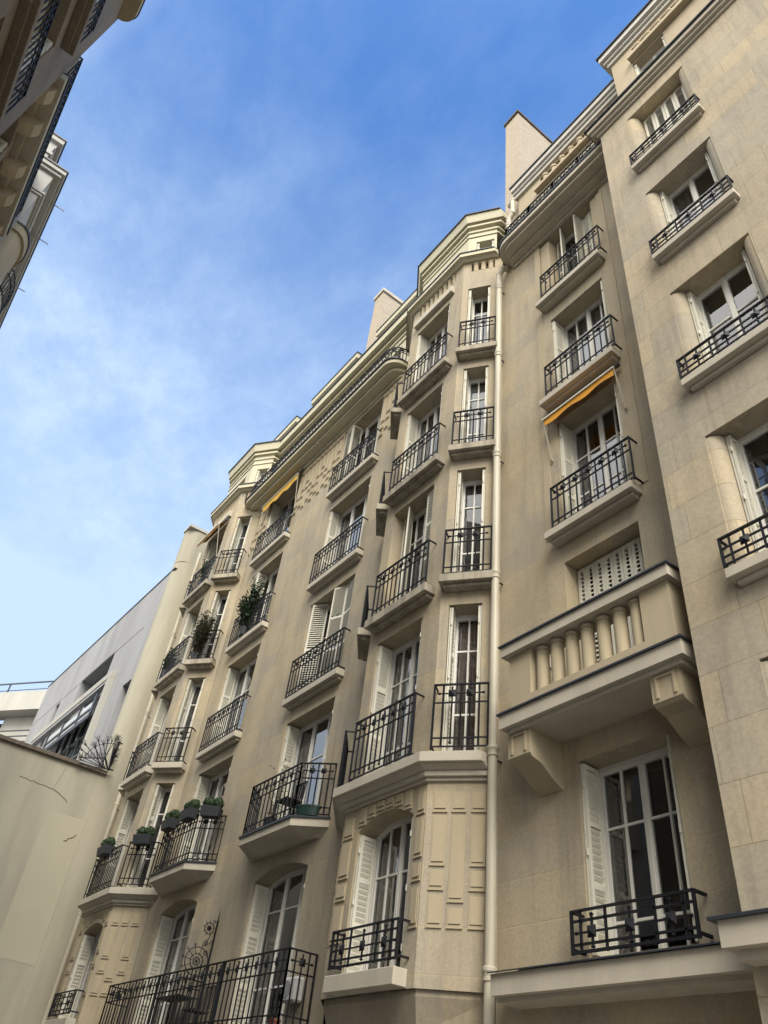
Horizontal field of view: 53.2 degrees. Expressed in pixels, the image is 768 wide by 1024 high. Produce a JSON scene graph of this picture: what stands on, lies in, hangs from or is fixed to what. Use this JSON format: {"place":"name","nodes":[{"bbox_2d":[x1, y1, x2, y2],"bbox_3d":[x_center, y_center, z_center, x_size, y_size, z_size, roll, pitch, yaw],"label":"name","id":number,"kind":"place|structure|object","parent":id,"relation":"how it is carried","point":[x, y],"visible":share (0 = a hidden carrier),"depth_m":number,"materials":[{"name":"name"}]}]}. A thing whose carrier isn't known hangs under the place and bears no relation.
{"place":"outdoors","nodes":[
{"label":"outdoors","id":0,"kind":"place"},
{"bbox_2d":[0,132,68,327],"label":"apartment building","id":1,"kind":"structure","parent":0,"point":[19,242],"depth_m":19.38,"materials":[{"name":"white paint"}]},
{"bbox_2d":[0,56,82,236],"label":"apartment building","id":2,"kind":"structure","parent":0,"point":[26,136],"depth_m":15.80,"materials":[{"name":"stone"}]},
{"bbox_2d":[0,138,7,152],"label":"window","id":3,"kind":"structure","parent":2,"relation":"in","point":[3,144],"depth_m":15.21,"materials":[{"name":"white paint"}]},
{"bbox_2d":[0,0,145,135],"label":"apartment building","id":4,"kind":"structure","parent":0,"point":[45,45],"depth_m":12.82,"materials":[{"name":"stone"}]},
{"bbox_2d":[20,1,52,72],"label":"window","id":5,"kind":"structure","parent":4,"relation":"in","point":[48,43],"depth_m":12.77,"materials":[{"name":"white paint"}]},
{"bbox_2d":[25,567,177,767],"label":"modern building","id":6,"kind":"structure","parent":0,"point":[94,680],"depth_m":31.29,"materials":[{"name":"grey concrete"}]},
{"bbox_2d":[197,559,215,586],"bbox_3d":[-6.050,2.036,25.936,0.449,1.337,0.649,30,-45,-24],"label":"potted plant","id":7,"kind":"object","parent":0,"point":[203,569],"visible":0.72,"depth_m":25.97,"materials":[{"name":"green plant"}]},
{"bbox_2d":[0,0,648,723],"label":"sky","id":8,"kind":"structure","parent":0,"point":[243,185],"materials":[{"name":"blue"}]},
{"bbox_3d":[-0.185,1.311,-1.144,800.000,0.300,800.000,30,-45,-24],"label":"street","id":9,"kind":"structure","parent":0,"visible":0},
{"bbox_2d":[0,681,52,741],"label":"white building","id":10,"kind":"structure","parent":9,"relation":"on","point":[19,711],"depth_m":39.44,"materials":[{"name":"white paint"}]},
{"bbox_2d":[0,734,107,1023],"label":"boundary wall","id":11,"kind":"structure","parent":9,"relation":"on","point":[47,797],"depth_m":22.41,"materials":[{"name":"paint"}]},
{"bbox_2d":[76,734,122,770],"bbox_3d":[-8.913,7.466,24.342,1.332,1.350,0.916,30,-45,-24],"label":"spiked wall guard","id":12,"kind":"object","parent":11,"relation":"attached to","point":[114,751],"visible":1,"depth_m":24.48,"materials":[{"name":"black paint"}]},
{"bbox_2d":[14,523,208,1023],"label":"party wall building","id":13,"kind":"structure","parent":9,"relation":"on","point":[35,1001],"depth_m":24.47,"materials":[{"name":"paint"}]},
{"bbox_2d":[41,207,509,1023],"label":"apartment building","id":14,"kind":"structure","parent":9,"relation":"on","point":[351,675],"depth_m":15.99,"materials":[{"name":"stone"}]},
{"bbox_2d":[57,930,101,1018],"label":"window","id":15,"kind":"structure","parent":14,"relation":"in","point":[81,968],"depth_m":18.87,"materials":[{"name":"white paint"}]},
{"bbox_2d":[96,837,115,858],"bbox_3d":[-7.319,8.855,20.290,0.300,0.467,0.628,30,-45,-24],"label":"planter","id":16,"kind":"object","parent":14,"relation":"attached to","point":[104,850],"visible":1,"depth_m":20.14,"materials":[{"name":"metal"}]},
{"bbox_2d":[97,799,140,892],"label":"window","id":17,"kind":"structure","parent":14,"relation":"in","point":[127,819],"depth_m":21.13,"materials":[{"name":"white paint"}]},
{"bbox_2d":[132,826,155,846],"bbox_3d":[-5.995,8.121,19.254,0.540,0.474,0.302,-6,-43,15],"label":"planter","id":18,"kind":"object","parent":14,"relation":"attached to","point":[143,836],"visible":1,"depth_m":19.12,"materials":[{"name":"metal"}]},
{"bbox_2d":[126,784,174,887],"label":"window","id":19,"kind":"structure","parent":14,"relation":"in","point":[162,796],"depth_m":20.00,"materials":[{"name":"white paint"}]},
{"bbox_2d":[138,694,173,769],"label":"window","id":20,"kind":"structure","parent":14,"relation":"in","point":[158,723],"depth_m":23.23,"materials":[{"name":"white paint"}]},
{"bbox_2d":[133,903,196,1023],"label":"window","id":21,"kind":"structure","parent":14,"relation":"in","point":[172,937],"depth_m":17.06,"materials":[{"name":"white paint"}]},
{"bbox_2d":[162,648,178,676],"bbox_3d":[-6.763,4.767,24.232,0.439,1.146,0.922,30,-45,-24],"label":"potted plant","id":22,"kind":"object","parent":14,"relation":"on","point":[165,663],"visible":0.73,"depth_m":24.15,"materials":[{"name":"green plant"}]},
{"bbox_2d":[161,809,179,832],"bbox_3d":[-5.063,7.349,18.293,0.300,0.471,0.538,30,-45,-24],"label":"planter","id":23,"kind":"object","parent":14,"relation":"attached to","point":[170,822],"visible":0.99,"depth_m":18.15,"materials":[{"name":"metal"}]},
{"bbox_2d":[152,995,192,1023],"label":"balcony table","id":24,"kind":"object","parent":14,"relation":"on","point":[173,996],"visible":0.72,"depth_m":14.57,"materials":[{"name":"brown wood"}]},
{"bbox_2d":[165,679,204,761],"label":"window","id":25,"kind":"structure","parent":14,"relation":"in","point":[189,705],"depth_m":22.01,"materials":[{"name":"white paint"}]},
{"bbox_2d":[172,613,198,668],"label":"window","id":26,"kind":"structure","parent":14,"relation":"in","point":[191,619],"depth_m":25.36,"materials":[{"name":"white paint"}]},
{"bbox_2d":[179,799,200,823],"bbox_3d":[-4.425,6.841,17.606,0.296,0.471,0.539,30,-45,-24],"label":"planter","id":27,"kind":"object","parent":14,"relation":"attached to","point":[189,812],"visible":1,"depth_m":17.46,"materials":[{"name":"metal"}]},
{"bbox_2d":[180,985,215,1023],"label":"garden chair","id":28,"kind":"object","parent":14,"relation":"on","point":[205,1007],"visible":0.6,"depth_m":13.92,"materials":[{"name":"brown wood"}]},
{"bbox_2d":[181,909,220,1022],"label":"iron screen","id":29,"kind":"object","parent":14,"relation":"on","point":[209,928],"visible":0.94,"depth_m":14.70,"materials":[{"name":"black metal"}]},
{"bbox_2d":[177,768,229,861],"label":"window","id":30,"kind":"structure","parent":14,"relation":"in","point":[214,787],"depth_m":19.11,"materials":[{"name":"white paint"}]},
{"bbox_2d":[190,609,217,658],"bbox_3d":[-5.539,3.794,23.308,0.754,1.695,1.330,30,-45,-24],"label":"potted plant","id":31,"kind":"object","parent":14,"relation":"on","point":[204,627],"visible":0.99,"depth_m":23.15,"materials":[{"name":"green plant"}]},
{"bbox_2d":[200,541,221,578],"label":"window","id":32,"kind":"structure","parent":14,"relation":"in","point":[212,551],"depth_m":27.52,"materials":[{"name":"white paint"}]},
{"bbox_2d":[194,518,228,574],"bbox_3d":[-6.184,1.218,26.958,0.305,1.705,1.750,30,-45,-24],"label":"awning","id":33,"kind":"object","parent":14,"relation":"attached to","point":[212,532],"visible":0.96,"depth_m":27.22,"materials":[{"name":"brown fabric"}]},
{"bbox_2d":[200,796,224,819],"bbox_3d":[-3.868,6.665,17.315,0.522,0.472,0.298,1,-41,9],"label":"planter","id":34,"kind":"object","parent":14,"relation":"attached to","point":[211,807],"visible":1,"depth_m":17.18,"materials":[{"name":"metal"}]},
{"bbox_2d":[199,591,230,657],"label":"window","id":35,"kind":"structure","parent":14,"relation":"in","point":[219,604],"depth_m":24.29,"materials":[{"name":"white paint"}]},
{"bbox_2d":[209,655,257,744],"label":"window","id":36,"kind":"structure","parent":14,"relation":"in","point":[237,683],"depth_m":21.27,"materials":[{"name":"white paint"}]},
{"bbox_2d":[223,517,251,572],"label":"window","id":37,"kind":"structure","parent":14,"relation":"in","point":[241,530],"depth_m":26.22,"materials":[{"name":"white paint"}]},
{"bbox_2d":[236,580,268,636],"bbox_3d":[-3.829,2.805,22.028,0.756,1.705,1.343,30,-45,-24],"label":"potted plant","id":38,"kind":"object","parent":14,"relation":"on","point":[246,606],"visible":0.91,"depth_m":21.94,"materials":[{"name":"green plant"}]},
{"bbox_2d":[238,568,278,634],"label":"window","id":39,"kind":"structure","parent":14,"relation":"in","point":[272,578],"depth_m":23.42,"materials":[{"name":"white paint"}]},
{"bbox_2d":[255,469,271,481],"bbox_3d":[-4.300,-0.869,28.459,0.480,0.800,1.290,-6,-43,16],"label":"window","id":40,"kind":"structure","parent":14,"relation":"in","point":[259,475],"depth_m":28.25,"materials":[{"name":"white paint"}]},
{"bbox_2d":[269,1018,280,1023],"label":"flower pot","id":41,"kind":"object","parent":14,"relation":"on","point":[274,1022],"visible":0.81,"depth_m":11.43,"materials":[{"name":"ceramic"}]},
{"bbox_2d":[263,757,290,824],"bbox_3d":[-2.145,5.592,15.270,0.316,1.590,0.694,30,-45,-24],"label":"potted plant","id":42,"kind":"object","parent":14,"relation":"on","point":[271,811],"visible":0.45,"depth_m":15.15,"materials":[{"name":"plant"}]},
{"bbox_2d":[261,492,297,550],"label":"window","id":43,"kind":"structure","parent":14,"relation":"in","point":[277,511],"depth_m":25.53,"materials":[{"name":"white paint"}]},
{"bbox_2d":[258,468,303,544],"bbox_3d":[-3.396,-0.190,24.731,0.215,1.815,2.300,30,-45,-24],"label":"awning","id":44,"kind":"object","parent":14,"relation":"attached to","point":[286,486],"visible":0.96,"depth_m":24.93,"materials":[{"name":"yellow fabric"}]},
{"bbox_2d":[273,781,307,820],"bbox_3d":[-1.793,5.535,14.600,0.395,0.875,0.400,30,-45,-24],"label":"garden chair","id":45,"kind":"object","parent":14,"relation":"on","point":[293,799],"visible":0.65,"depth_m":14.62,"materials":[{"name":"black paint"}]},
{"bbox_2d":[282,976,304,1003],"bbox_3d":[-1.431,7.493,12.017,0.180,0.340,0.410,30,-45,-24],"label":"air conditioner","id":46,"kind":"object","parent":14,"relation":"attached to","point":[293,991],"visible":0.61,"depth_m":11.92,"materials":[{"name":"white plastic"}]},
{"bbox_2d":[228,867,359,1023],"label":"window","id":47,"kind":"structure","parent":14,"relation":"in","point":[273,922],"depth_m":14.06,"materials":[{"name":"white paint"}]},
{"bbox_2d":[272,701,334,818],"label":"window","id":48,"kind":"structure","parent":14,"relation":"in","point":[309,743],"depth_m":16.47,"materials":[{"name":"white paint"}]},
{"bbox_2d":[295,804,321,815],"bbox_3d":[-1.381,5.413,13.877,0.508,0.180,0.212,-9,-44,19],"label":"plant trough","id":49,"kind":"object","parent":14,"relation":"on","point":[309,809],"visible":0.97,"depth_m":13.81,"materials":[{"name":"green plastic"}]},
{"bbox_2d":[296,577,354,690],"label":"window","id":50,"kind":"structure","parent":14,"relation":"in","point":[333,618],"depth_m":17.88,"materials":[{"name":"white paint"}]},
{"bbox_2d":[319,480,370,574],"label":"window","id":51,"kind":"structure","parent":14,"relation":"in","point":[337,524],"depth_m":20.51,"materials":[{"name":"white paint"}]},
{"bbox_2d":[337,414,380,483],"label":"window","id":52,"kind":"structure","parent":14,"relation":"in","point":[375,424],"depth_m":22.59,"materials":[{"name":"white paint"}]},
{"bbox_2d":[362,623,421,776],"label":"window","id":53,"kind":"structure","parent":14,"relation":"in","point":[392,676],"depth_m":13.39,"materials":[{"name":"white paint"}]},
{"bbox_2d":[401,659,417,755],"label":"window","id":54,"kind":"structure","parent":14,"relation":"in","point":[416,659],"depth_m":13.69,"materials":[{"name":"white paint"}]},
{"bbox_2d":[343,815,478,992],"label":"window","id":55,"kind":"structure","parent":14,"relation":"in","point":[382,868],"depth_m":11.15,"materials":[{"name":"white paint"}]},
{"bbox_2d":[395,489,433,600],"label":"window","id":56,"kind":"structure","parent":14,"relation":"in","point":[422,520],"depth_m":15.28,"materials":[{"name":"white paint"}]},
{"bbox_2d":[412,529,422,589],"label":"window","id":57,"kind":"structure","parent":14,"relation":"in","point":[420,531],"depth_m":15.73,"materials":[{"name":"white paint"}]},
{"bbox_2d":[401,385,442,481],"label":"window","id":58,"kind":"structure","parent":14,"relation":"in","point":[416,429],"depth_m":17.67,"materials":[{"name":"white paint"}]},
{"bbox_2d":[414,305,486,381],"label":"window","id":59,"kind":"structure","parent":14,"relation":"in","point":[423,345],"depth_m":19.74,"materials":[{"name":"white paint"}]},
{"bbox_2d":[442,605,481,750],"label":"window","id":60,"kind":"structure","parent":14,"relation":"in","point":[465,631],"depth_m":12.26,"materials":[{"name":"white paint"}]},
{"bbox_2d":[452,469,485,571],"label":"window","id":61,"kind":"structure","parent":14,"relation":"in","point":[470,503],"depth_m":14.40,"materials":[{"name":"white paint"}]},
{"bbox_2d":[460,367,488,442],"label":"window","id":62,"kind":"structure","parent":14,"relation":"in","point":[475,391],"depth_m":16.52,"materials":[{"name":"white paint"}]},
{"bbox_2d":[466,287,490,345],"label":"window","id":63,"kind":"structure","parent":14,"relation":"in","point":[478,308],"depth_m":18.79,"materials":[{"name":"white paint"}]},
{"bbox_2d":[487,0,767,1023],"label":"apartment building","id":64,"kind":"structure","parent":9,"relation":"on","point":[633,774],"depth_m":9.90,"materials":[{"name":"stone"}]},
{"bbox_2d":[557,211,595,279],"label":"window","id":65,"kind":"structure","parent":64,"relation":"in","point":[583,226],"depth_m":17.11,"materials":[{"name":"white paint"}]},
{"bbox_2d":[552,281,610,385],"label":"window","id":66,"kind":"structure","parent":64,"relation":"in","point":[563,338],"depth_m":15.24,"materials":[{"name":"white paint"}]},
{"bbox_2d":[542,362,627,461],"bbox_3d":[3.360,-1.714,13.040,0.225,1.125,1.650,30,-45,-24],"label":"awning","id":67,"kind":"object","parent":64,"relation":"attached to","point":[576,397],"visible":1,"depth_m":13.13,"materials":[{"name":"orange fabric"}]},
{"bbox_2d":[559,383,628,517],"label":"window","id":68,"kind":"structure","parent":64,"relation":"in","point":[578,446],"depth_m":13.28,"materials":[{"name":"white paint"}]},
{"bbox_2d":[577,537,644,662],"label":"window","id":69,"kind":"structure","parent":64,"relation":"in","point":[625,562],"depth_m":11.16,"materials":[{"name":"white paint"}]},
{"bbox_2d":[580,734,699,956],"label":"window","id":70,"kind":"structure","parent":64,"relation":"in","point":[635,847],"depth_m":9.15,"materials":[{"name":"white paint"}]},
{"bbox_2d":[634,35,666,75],"bbox_3d":[6.211,-9.347,16.625,1.288,1.260,0.810,30,-45,-24],"label":"window","id":71,"kind":"structure","parent":64,"relation":"in","point":[637,69],"depth_m":16.79,"materials":[{"name":"white paint"}]},
{"bbox_2d":[643,84,690,145],"bbox_3d":[5.892,-7.079,14.810,1.174,2.180,0.980,30,-45,-24],"label":"window","id":72,"kind":"structure","parent":64,"relation":"in","point":[666,109],"depth_m":15.08,"materials":[{"name":"white paint"}]},
{"bbox_2d":[659,151,722,235],"bbox_3d":[5.513,-4.761,12.740,1.293,2.120,0.980,30,-45,-24],"label":"window","id":73,"kind":"structure","parent":64,"relation":"in","point":[705,178],"depth_m":13.21,"materials":[{"name":"white paint"}]},
{"bbox_2d":[686,249,767,362],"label":"window","id":74,"kind":"structure","parent":64,"relation":"in","point":[739,289],"depth_m":11.24,"materials":[{"name":"white paint"}]},
{"bbox_2d":[725,422,767,552],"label":"window","id":75,"kind":"structure","parent":64,"relation":"in","point":[749,453],"depth_m":9.18,"materials":[{"name":"white paint"}]}
]}

